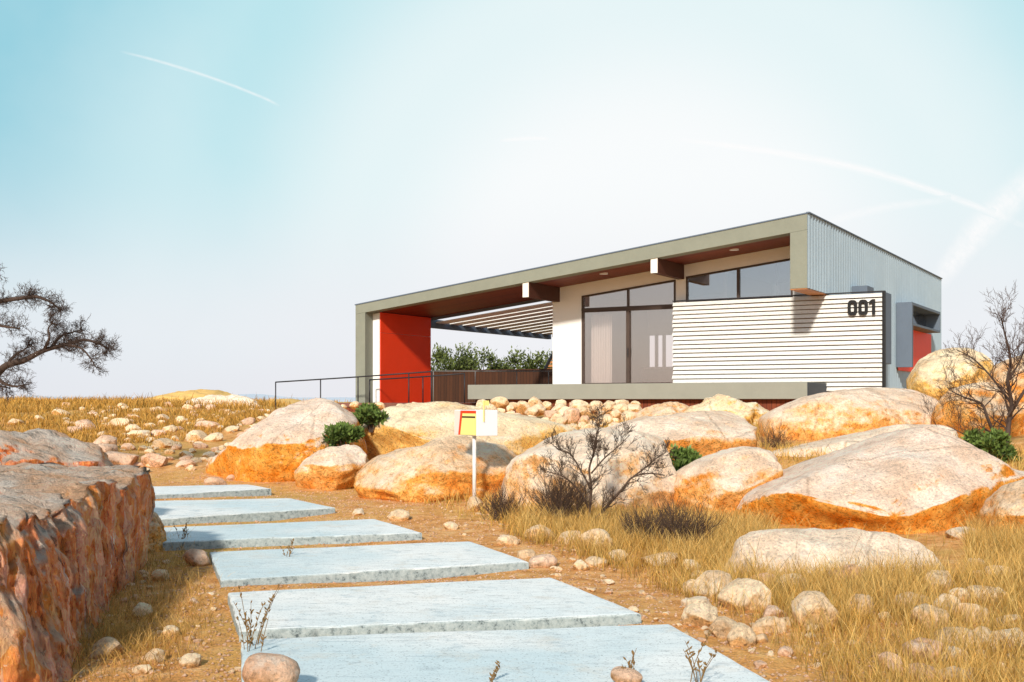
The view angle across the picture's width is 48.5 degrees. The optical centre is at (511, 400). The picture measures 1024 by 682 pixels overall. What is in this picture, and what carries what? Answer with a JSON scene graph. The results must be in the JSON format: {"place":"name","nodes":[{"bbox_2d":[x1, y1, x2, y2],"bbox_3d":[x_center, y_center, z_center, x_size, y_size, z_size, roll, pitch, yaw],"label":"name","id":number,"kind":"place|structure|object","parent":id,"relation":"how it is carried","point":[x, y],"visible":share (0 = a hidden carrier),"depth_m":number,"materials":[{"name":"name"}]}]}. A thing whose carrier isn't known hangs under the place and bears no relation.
{"place":"outdoors","nodes":[
{"label":"outdoors","id":0,"kind":"place"},
{"bbox_2d":[16,525,225,681],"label":"shade grass","id":1,"kind":"structure","parent":0,"point":[123,630],"depth_m":7.81,"materials":[{"name":"plant"}]},
{"bbox_2d":[0,392,354,453],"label":"slope grass","id":2,"kind":"structure","parent":0,"point":[146,416],"depth_m":32.53,"materials":[{"name":"plant"}]},
{"bbox_2d":[3,394,355,401],"bbox_3d":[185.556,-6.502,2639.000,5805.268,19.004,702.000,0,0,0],"label":"distant hills","id":3,"kind":"structure","parent":0,"point":[341,399],"depth_m":2534.71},
{"bbox_2d":[0,402,1023,681],"bbox_3d":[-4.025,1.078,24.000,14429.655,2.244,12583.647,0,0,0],"label":"ground","id":4,"kind":"structure","parent":0,"point":[780,664],"depth_m":10.04,"materials":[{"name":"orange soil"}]},
{"bbox_2d":[0,428,112,466],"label":"boulder","id":5,"kind":"object","parent":4,"relation":"on","point":[36,446],"visible":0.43,"depth_m":12.71,"materials":[{"name":"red stone"}]},
{"bbox_2d":[0,263,121,403],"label":"bare tree","id":6,"kind":"object","parent":4,"relation":"on","point":[64,345],"visible":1,"depth_m":18.88,"materials":[{"name":"grey plant"}]},
{"bbox_2d":[0,462,155,681],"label":"cliff rock","id":7,"kind":"object","parent":4,"relation":"on","point":[74,542],"visible":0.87,"depth_m":7.60,"materials":[{"name":"red stone"}]},
{"bbox_2d":[93,435,116,444],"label":"stone","id":8,"kind":"object","parent":4,"relation":"on","point":[105,439],"visible":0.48,"depth_m":23.91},
{"bbox_2d":[89,637,123,658],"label":"stone","id":9,"kind":"object","parent":4,"relation":"on","point":[112,642],"visible":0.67,"depth_m":7.09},
{"bbox_2d":[105,451,138,464],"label":"stone","id":10,"kind":"object","parent":4,"relation":"on","point":[117,458],"visible":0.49,"depth_m":20.99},
{"bbox_2d":[131,602,152,618],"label":"stone","id":11,"kind":"object","parent":4,"relation":"on","point":[141,605],"visible":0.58,"depth_m":8.35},
{"bbox_2d":[132,664,151,674],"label":"stone","id":12,"kind":"object","parent":4,"relation":"on","point":[143,668],"visible":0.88,"depth_m":6.67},
{"bbox_2d":[141,453,168,466],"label":"stone","id":13,"kind":"object","parent":4,"relation":"on","point":[154,460],"visible":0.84,"depth_m":21.20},
{"bbox_2d":[144,648,165,663],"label":"stone","id":14,"kind":"object","parent":4,"relation":"on","point":[160,651],"visible":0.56,"depth_m":6.92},
{"bbox_2d":[148,512,166,552],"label":"boulder","id":15,"kind":"object","parent":4,"relation":"on","point":[157,535],"visible":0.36,"depth_m":11.72,"materials":[{"name":"orange stone"}]},
{"bbox_2d":[152,438,176,447],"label":"stone","id":16,"kind":"object","parent":4,"relation":"on","point":[164,442],"visible":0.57,"depth_m":24.15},
{"bbox_2d":[148,389,230,401],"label":"boulder","id":17,"kind":"object","parent":4,"relation":"on","point":[196,394],"visible":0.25,"depth_m":44.29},
{"bbox_2d":[179,653,200,667],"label":"stone","id":18,"kind":"object","parent":4,"relation":"on","point":[190,660],"visible":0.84,"depth_m":6.82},
{"bbox_2d":[185,430,206,440],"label":"stone","id":19,"kind":"object","parent":4,"relation":"on","point":[199,435],"visible":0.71,"depth_m":25.62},
{"bbox_2d":[184,548,210,565],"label":"stone","id":20,"kind":"object","parent":4,"relation":"on","point":[199,557],"visible":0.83,"depth_m":10.74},
{"bbox_2d":[153,484,270,498],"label":"path slab","id":21,"kind":"structure","parent":4,"relation":"on","point":[194,491],"depth_m":17.25,"materials":[{"name":"white concrete"}]},
{"bbox_2d":[203,432,223,441],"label":"stone","id":22,"kind":"object","parent":4,"relation":"on","point":[214,437],"visible":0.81,"depth_m":25.35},
{"bbox_2d":[204,477,226,484],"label":"stone","id":23,"kind":"object","parent":4,"relation":"on","point":[214,481],"visible":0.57,"depth_m":18.34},
{"bbox_2d":[184,394,257,406],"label":"boulder","id":24,"kind":"object","parent":4,"relation":"on","point":[220,398],"visible":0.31,"depth_m":40.82,"materials":[{"name":"stone"}]},
{"bbox_2d":[154,498,334,525],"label":"path slab","id":25,"kind":"structure","parent":4,"relation":"on","point":[177,512],"depth_m":14.76,"materials":[{"name":"white concrete"}]},
{"bbox_2d":[233,581,281,651],"bbox_3d":[-1.570,1.366,6.922,0.300,0.506,0.272,0,0,0],"label":"seed stalk","id":26,"kind":"object","parent":4,"relation":"on","point":[249,642],"visible":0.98,"depth_m":6.88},
{"bbox_2d":[206,398,366,481],"bbox_3d":[-4.101,0.847,20.400,2.936,1.807,2.986,0,0,0],"label":"boulder","id":27,"kind":"object","parent":4,"relation":"on","point":[279,444],"visible":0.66,"depth_m":19.32,"materials":[{"name":"stone"}]},
{"bbox_2d":[321,421,364,447],"bbox_3d":[-2.865,0.600,19.314,0.800,0.552,0.644,0,0,0],"label":"green shrub","id":28,"kind":"object","parent":27,"relation":"on","point":[341,433],"visible":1,"depth_m":19.19,"materials":[{"name":"green plant"}]},
{"bbox_2d":[163,519,421,550],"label":"path slab","id":29,"kind":"structure","parent":4,"relation":"on","point":[285,534],"depth_m":12.52,"materials":[{"name":"white concrete"}]},
{"bbox_2d":[294,444,368,489],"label":"boulder","id":30,"kind":"object","parent":4,"relation":"on","point":[334,468],"visible":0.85,"depth_m":18.29,"materials":[{"name":"beige stone"}]},
{"bbox_2d":[209,541,528,586],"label":"path slab","id":31,"kind":"structure","parent":4,"relation":"on","point":[403,562],"depth_m":10.51,"materials":[{"name":"white concrete"}]},
{"bbox_2d":[387,509,409,520],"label":"stone","id":32,"kind":"object","parent":4,"relation":"on","point":[399,515],"visible":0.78,"depth_m":14.30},
{"bbox_2d":[228,578,640,641],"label":"path slab","id":33,"kind":"structure","parent":4,"relation":"on","point":[526,604],"depth_m":8.24,"materials":[{"name":"white concrete"}]},
{"bbox_2d":[354,436,516,501],"bbox_3d":[-1.028,1.189,17.399,2.690,1.325,2.508,0,0,0],"label":"boulder","id":34,"kind":"object","parent":4,"relation":"on","point":[441,466],"visible":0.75,"depth_m":16.62,"materials":[{"name":"beige stone"}]},
{"bbox_2d":[431,342,456,370],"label":"hedge bush","id":35,"kind":"object","parent":4,"relation":"on","point":[440,357],"visible":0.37,"depth_m":56.79,"materials":[{"name":"green plant"}]},
{"bbox_2d":[447,341,482,369],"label":"hedge bush","id":36,"kind":"object","parent":4,"relation":"on","point":[467,363],"visible":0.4,"depth_m":57.45,"materials":[{"name":"green plant"}]},
{"bbox_2d":[361,401,576,459],"bbox_3d":[-0.920,0.779,22.064,4.389,1.546,3.292,0,0,0],"label":"boulder","id":37,"kind":"object","parent":4,"relation":"on","point":[406,425],"visible":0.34,"depth_m":21.09,"materials":[{"name":"yellow stone"}]},
{"bbox_2d":[352,402,388,432],"bbox_3d":[-2.709,0.290,21.216,0.681,0.606,0.700,0,0,-33],"label":"green shrub","id":38,"kind":"object","parent":37,"relation":"on","point":[368,415],"visible":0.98,"depth_m":21.11,"materials":[{"name":"green plant"}]},
{"bbox_2d":[467,496,482,510],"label":"stone","id":39,"kind":"object","parent":4,"relation":"on","point":[472,501],"visible":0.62,"depth_m":15.18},
{"bbox_2d":[454,401,497,495],"bbox_3d":[-0.519,0.763,16.261,0.377,1.534,0.597,0,0,-35],"label":"mailbox","id":40,"kind":"object","parent":4,"relation":"on","point":[475,423],"visible":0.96,"depth_m":16.10,"materials":[{"name":"white paint"}]},
{"bbox_2d":[460,413,475,434],"bbox_3d":[-0.621,0.330,16.095,0.013,0.305,0.401,0,0,-35],"label":"yellow door","id":41,"kind":"structure","parent":40,"relation":"in","point":[468,425],"depth_m":16.08,"materials":[{"name":"paint"}]},
{"bbox_2d":[471,346,508,369],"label":"hedge bush","id":42,"kind":"object","parent":4,"relation":"on","point":[488,357],"visible":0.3,"depth_m":56.37,"materials":[{"name":"green plant"}]},
{"bbox_2d":[432,369,552,401],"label":"board fence","id":43,"kind":"object","parent":4,"relation":"on","point":[449,388],"visible":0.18,"depth_m":50.66,"materials":[{"name":"wood"}]},
{"bbox_2d":[490,396,508,408],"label":"stone","id":44,"kind":"object","parent":4,"relation":"on","point":[500,402],"visible":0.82,"depth_m":28.78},
{"bbox_2d":[473,480,527,520],"bbox_3d":[-0.139,1.251,14.397,0.701,0.504,0.732,0,0,0],"label":"dry brush","id":45,"kind":"object","parent":4,"relation":"on","point":[502,503],"visible":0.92,"depth_m":14.35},
{"bbox_2d":[241,624,769,681],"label":"path slab","id":46,"kind":"structure","parent":4,"relation":"on","point":[588,654],"depth_m":6.69,"materials":[{"name":"white concrete"}]},
{"bbox_2d":[242,653,299,681],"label":"stone","id":47,"kind":"object","parent":46,"relation":"on","point":[264,667],"visible":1,"depth_m":5.78,"materials":[{"name":"stone"}]},
{"bbox_2d":[611,666,642,681],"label":"stone","id":48,"kind":"object","parent":46,"relation":"on","point":[620,674],"visible":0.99,"depth_m":5.94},
{"bbox_2d":[683,626,716,681],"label":"plant","id":49,"kind":"object","parent":46,"relation":"on","point":[698,661],"visible":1,"depth_m":6.00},
{"bbox_2d":[497,535,519,545],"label":"stone","id":50,"kind":"object","parent":4,"relation":"on","point":[506,540],"visible":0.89,"depth_m":12.25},
{"bbox_2d":[516,401,530,414],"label":"stone","id":51,"kind":"object","parent":4,"relation":"on","point":[522,407],"visible":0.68,"depth_m":27.87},
{"bbox_2d":[505,345,547,368],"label":"hedge bush","id":52,"kind":"object","parent":4,"relation":"on","point":[538,361],"visible":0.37,"depth_m":56.80,"materials":[{"name":"green plant"}]},
{"bbox_2d":[517,549,535,558],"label":"stone","id":53,"kind":"object","parent":4,"relation":"on","point":[527,554],"visible":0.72,"depth_m":11.26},
{"bbox_2d":[56,404,1012,673],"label":"pebbles","id":54,"kind":"object","parent":4,"relation":"on","point":[216,452],"visible":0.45,"depth_m":10.62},
{"bbox_2d":[529,554,556,567],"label":"stone","id":55,"kind":"object","parent":4,"relation":"on","point":[544,561],"visible":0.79,"depth_m":10.74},
{"bbox_2d":[512,465,606,517],"bbox_3d":[0.579,1.069,13.935,1.207,0.671,1.070,0,0,0],"label":"dry brush","id":56,"kind":"object","parent":4,"relation":"on","point":[557,496],"visible":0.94,"depth_m":13.82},
{"bbox_2d":[563,408,579,423],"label":"stone","id":57,"kind":"object","parent":4,"relation":"on","point":[572,414],"visible":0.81,"depth_m":26.33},
{"bbox_2d":[501,428,676,513],"bbox_3d":[1.135,1.298,16.322,2.617,1.827,3.045,0,0,0],"label":"boulder","id":58,"kind":"object","parent":4,"relation":"on","point":[524,465],"visible":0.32,"depth_m":15.36,"materials":[{"name":"stone"}]},
{"bbox_2d":[585,556,606,566],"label":"stone","id":59,"kind":"object","parent":4,"relation":"on","point":[591,559],"visible":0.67,"depth_m":10.87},
{"bbox_2d":[580,528,612,550],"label":"stone","id":60,"kind":"object","parent":4,"relation":"on","point":[596,532],"visible":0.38,"depth_m":11.84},
{"bbox_2d":[531,402,679,518],"bbox_3d":[1.123,0.772,13.876,1.835,1.555,1.080,0,0,0],"label":"bare tree","id":61,"kind":"object","parent":4,"relation":"on","point":[594,447],"visible":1,"depth_m":13.75,"materials":[{"name":"plant"}]},
{"bbox_2d":[338,212,942,412],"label":"modern house","id":62,"kind":"structure","parent":4,"relation":"on","point":[635,292],"depth_m":35.93,"materials":[{"name":"grey metal"}]},
{"bbox_2d":[275,371,431,408],"bbox_3d":[-5.208,-0.161,36.563,6.390,1.522,0.044,0,0,31],"label":"handrail","id":63,"kind":"object","parent":62,"relation":"on","point":[357,377],"visible":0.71,"depth_m":36.39,"materials":[{"name":"metal"}]},
{"bbox_2d":[369,373,464,402],"bbox_3d":[-3.072,-0.406,36.340,3.750,0.932,0.044,0,0,31],"label":"handrail","id":64,"kind":"object","parent":62,"relation":"on","point":[422,382],"visible":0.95,"depth_m":36.20,"materials":[{"name":"metal"}]},
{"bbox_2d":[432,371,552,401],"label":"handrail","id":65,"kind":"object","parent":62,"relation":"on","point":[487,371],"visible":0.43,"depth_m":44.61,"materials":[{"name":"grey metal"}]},
{"bbox_2d":[591,314,611,382],"bbox_3d":[2.816,-1.640,35.805,0.720,2.160,0.108,0,0,31],"label":"curtain","id":66,"kind":"object","parent":62,"relation":"hanging from","point":[601,348],"visible":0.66,"depth_m":35.80,"materials":[{"name":"white fabric"}]},
{"bbox_2d":[582,307,673,383],"bbox_3d":[3.553,-1.655,34.897,3.156,2.309,0.170,0,0,31],"label":"sliding door","id":67,"kind":"structure","parent":62,"relation":"in","point":[628,311],"depth_m":34.87,"materials":[{"name":"brown metal"}]},
{"bbox_2d":[581,279,675,310],"bbox_3d":[3.564,-3.225,34.913,3.156,0.829,0.130,0,0,31],"label":"window","id":68,"kind":"structure","parent":62,"relation":"in","point":[628,306],"depth_m":34.86,"materials":[{"name":"brown metal"}]},
{"bbox_2d":[642,367,672,381],"bbox_3d":[5.385,-0.820,38.874,1.860,0.660,0.500,0,0,31],"label":"cabinet","id":69,"kind":"object","parent":62,"relation":"on","point":[657,374],"visible":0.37,"depth_m":38.86,"materials":[{"name":"white paint"}]},
{"bbox_2d":[686,258,792,301],"bbox_3d":[6.597,-3.341,33.120,3.225,1.432,0.115,0,0,31],"label":"clerestory window","id":70,"kind":"structure","parent":62,"relation":"in","point":[738,269],"depth_m":33.07,"materials":[{"name":"brown metal"}]},
{"bbox_2d":[614,496,669,539],"bbox_3d":[1.490,1.302,12.431,0.699,0.558,0.652,0,0,0],"label":"dry brush","id":71,"kind":"object","parent":4,"relation":"on","point":[631,523],"visible":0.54,"depth_m":12.35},
{"bbox_2d":[641,552,677,566],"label":"stone","id":72,"kind":"object","parent":4,"relation":"on","point":[659,556],"visible":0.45,"depth_m":10.86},
{"bbox_2d":[633,402,688,418],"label":"boulder","id":73,"kind":"object","parent":4,"relation":"on","point":[666,408],"visible":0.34,"depth_m":25.28,"materials":[{"name":"beige stone"}]},
{"bbox_2d":[603,411,756,456],"bbox_3d":[2.541,0.693,19.573,3.243,1.049,2.490,0,0,0],"label":"boulder","id":74,"kind":"object","parent":4,"relation":"on","point":[704,433],"visible":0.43,"depth_m":18.80,"materials":[{"name":"beige stone"}]},
{"bbox_2d":[633,491,731,548],"bbox_3d":[1.798,1.280,12.289,1.048,0.636,0.978,0,0,17],"label":"dry brush","id":75,"kind":"object","parent":4,"relation":"on","point":[677,524],"visible":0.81,"depth_m":12.15,"materials":[{"name":"plant"}]},
{"bbox_2d":[347,414,1023,545],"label":"dry grass","id":76,"kind":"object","parent":4,"relation":"on","point":[1019,463],"visible":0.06,"depth_m":15.47,"materials":[{"name":"plant"}]},
{"bbox_2d":[669,443,701,470],"bbox_3d":[2.570,0.945,16.873,0.607,0.647,0.586,0,0,36],"label":"green shrub","id":77,"kind":"object","parent":4,"relation":"on","point":[687,455],"visible":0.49,"depth_m":16.85,"materials":[{"name":"green plant"}]},
{"bbox_2d":[686,596,710,606],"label":"stone","id":78,"kind":"object","parent":4,"relation":"on","point":[698,599],"visible":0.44,"depth_m":8.48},
{"bbox_2d":[681,603,718,626],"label":"stone","id":79,"kind":"object","parent":4,"relation":"on","point":[699,614],"visible":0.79,"depth_m":7.99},
{"bbox_2d":[691,570,731,599],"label":"stone","id":80,"kind":"object","parent":4,"relation":"on","point":[726,576],"visible":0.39,"depth_m":9.12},
{"bbox_2d":[708,616,736,637],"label":"stone","id":81,"kind":"object","parent":4,"relation":"on","point":[724,625],"visible":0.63,"depth_m":7.61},
{"bbox_2d":[683,394,768,424],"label":"boulder","id":82,"kind":"object","parent":4,"relation":"on","point":[746,411],"visible":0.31,"depth_m":24.57,"materials":[{"name":"yellow stone"}]},
{"bbox_2d":[674,446,782,515],"bbox_3d":[2.916,1.288,15.658,1.498,1.320,1.700,0,0,0],"label":"boulder","id":83,"kind":"object","parent":4,"relation":"on","point":[732,476],"visible":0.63,"depth_m":15.13,"materials":[{"name":"beige stone"}]},
{"bbox_2d":[727,622,756,646],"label":"stone","id":84,"kind":"object","parent":4,"relation":"on","point":[740,634],"visible":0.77,"depth_m":7.32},
{"bbox_2d":[718,578,771,611],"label":"stone","id":85,"kind":"object","parent":4,"relation":"on","point":[746,585],"visible":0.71,"depth_m":8.47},
{"bbox_2d":[751,616,786,633],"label":"stone","id":86,"kind":"object","parent":4,"relation":"on","point":[757,627],"visible":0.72,"depth_m":7.71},
{"bbox_2d":[762,605,786,617],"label":"stone","id":87,"kind":"object","parent":4,"relation":"on","point":[769,611],"visible":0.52,"depth_m":8.05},
{"bbox_2d":[757,418,797,447],"bbox_3d":[4.822,0.650,21.002,0.816,0.708,0.844,0,0,36],"label":"dry brush","id":88,"kind":"object","parent":4,"relation":"on","point":[777,439],"visible":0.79,"depth_m":20.93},
{"bbox_2d":[672,290,885,391],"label":"slat wall","id":89,"kind":"structure","parent":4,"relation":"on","point":[835,342],"depth_m":32.17,"materials":[{"name":"white paint"}]},
{"bbox_2d":[791,591,838,628],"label":"stone","id":90,"kind":"object","parent":4,"relation":"on","point":[808,600],"visible":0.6,"depth_m":7.78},
{"bbox_2d":[723,528,942,574],"bbox_3d":[2.959,1.655,10.553,2.117,0.919,1.008,0,0,0],"label":"boulder","id":91,"kind":"object","parent":4,"relation":"on","point":[778,543],"visible":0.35,"depth_m":10.44,"materials":[{"name":"stone"}]},
{"bbox_2d":[758,387,937,439],"bbox_3d":[6.772,0.368,22.616,3.714,1.297,2.659,0,0,0],"label":"boulder","id":92,"kind":"object","parent":4,"relation":"on","point":[835,413],"visible":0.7,"depth_m":21.71,"materials":[{"name":"beige stone"}]},
{"bbox_2d":[846,594,874,617],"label":"stone","id":93,"kind":"object","parent":4,"relation":"on","point":[861,596],"visible":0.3,"depth_m":8.25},
{"bbox_2d":[773,424,957,456],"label":"boulder","id":94,"kind":"object","parent":4,"relation":"on","point":[837,443],"visible":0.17,"depth_m":19.63,"materials":[{"name":"stone"}]},
{"bbox_2d":[736,425,1023,533],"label":"boulder","id":95,"kind":"object","parent":4,"relation":"on","point":[921,477],"visible":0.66,"depth_m":14.04,"materials":[{"name":"stone"}]},
{"bbox_2d":[878,651,903,672],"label":"stone","id":96,"kind":"object","parent":4,"relation":"on","point":[886,655],"visible":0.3,"depth_m":6.67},
{"bbox_2d":[902,640,935,661],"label":"stone","id":97,"kind":"object","parent":4,"relation":"on","point":[915,643],"visible":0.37,"depth_m":6.89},
{"bbox_2d":[906,663,937,681],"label":"stone","id":98,"kind":"object","parent":4,"relation":"on","point":[931,668],"visible":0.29,"depth_m":6.46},
{"bbox_2d":[911,603,948,629],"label":"stone","id":99,"kind":"object","parent":4,"relation":"on","point":[916,608],"visible":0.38,"depth_m":7.79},
{"bbox_2d":[924,570,953,592],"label":"stone","id":100,"kind":"object","parent":4,"relation":"on","point":[940,575],"visible":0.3,"depth_m":9.13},
{"bbox_2d":[906,347,993,400],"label":"boulder","id":101,"kind":"object","parent":4,"relation":"on","point":[924,375],"visible":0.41,"depth_m":23.07,"materials":[{"name":"yellow stone"}]},
{"bbox_2d":[935,666,970,681],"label":"stone","id":102,"kind":"object","parent":4,"relation":"on","point":[949,669],"visible":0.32,"depth_m":6.27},
{"bbox_2d":[935,627,974,649],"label":"stone","id":103,"kind":"object","parent":4,"relation":"on","point":[969,634],"visible":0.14,"depth_m":7.28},
{"bbox_2d":[945,526,973,539],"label":"stone","id":104,"kind":"object","parent":4,"relation":"on","point":[958,530],"visible":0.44,"depth_m":12.90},
{"bbox_2d":[948,603,989,621],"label":"stone","id":105,"kind":"object","parent":4,"relation":"on","point":[968,605],"visible":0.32,"depth_m":7.98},
{"bbox_2d":[918,280,1023,453],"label":"bare tree","id":106,"kind":"object","parent":4,"relation":"on","point":[1011,407],"visible":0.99,"depth_m":18.20,"materials":[{"name":"grey plant"}]},
{"bbox_2d":[931,382,1023,436],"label":"boulder","id":107,"kind":"object","parent":4,"relation":"on","point":[1017,424],"visible":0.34,"depth_m":20.63,"materials":[{"name":"orange stone"}]},
{"bbox_2d":[961,427,1020,462],"bbox_3d":[7.413,0.745,17.548,0.927,0.702,0.613,0,0,0],"label":"green shrub","id":108,"kind":"object","parent":4,"relation":"on","point":[994,443],"visible":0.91,"depth_m":17.45,"materials":[{"name":"green plant"}]},
{"bbox_2d":[980,479,1023,535],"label":"boulder","id":109,"kind":"object","parent":4,"relation":"on","point":[1011,497],"visible":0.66,"depth_m":13.19,"materials":[{"name":"beige stone"}]},
{"bbox_2d":[984,627,1023,652],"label":"stone","id":110,"kind":"object","parent":4,"relation":"on","point":[1008,631],"visible":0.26,"depth_m":7.15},
{"bbox_2d":[986,354,1023,433],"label":"boulder","id":111,"kind":"object","parent":4,"relation":"on","point":[999,371],"visible":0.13,"depth_m":21.52,"materials":[{"name":"beige stone"}]},
{"bbox_2d":[0,0,1023,397],"label":"sky","id":112,"kind":"structure","parent":0,"point":[230,238],"materials":[{"name":"blue"}]},
{"bbox_2d":[706,142,995,214],"bbox_3d":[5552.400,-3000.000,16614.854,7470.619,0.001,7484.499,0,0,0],"label":"contrail","id":113,"kind":"object","parent":112,"relation":"in","point":[910,183],"visible":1,"depth_m":14677.95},
{"bbox_2d":[941,181,1023,273],"bbox_3d":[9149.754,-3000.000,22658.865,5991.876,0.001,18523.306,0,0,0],"label":"contrail","id":114,"kind":"object","parent":112,"relation":"in","point":[984,222],"visible":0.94,"depth_m":19228.74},
{"bbox_2d":[489,489,1023,681],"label":"meadow grass","id":115,"kind":"structure","parent":0,"point":[882,586],"depth_m":8.95,"materials":[{"name":"plant"}]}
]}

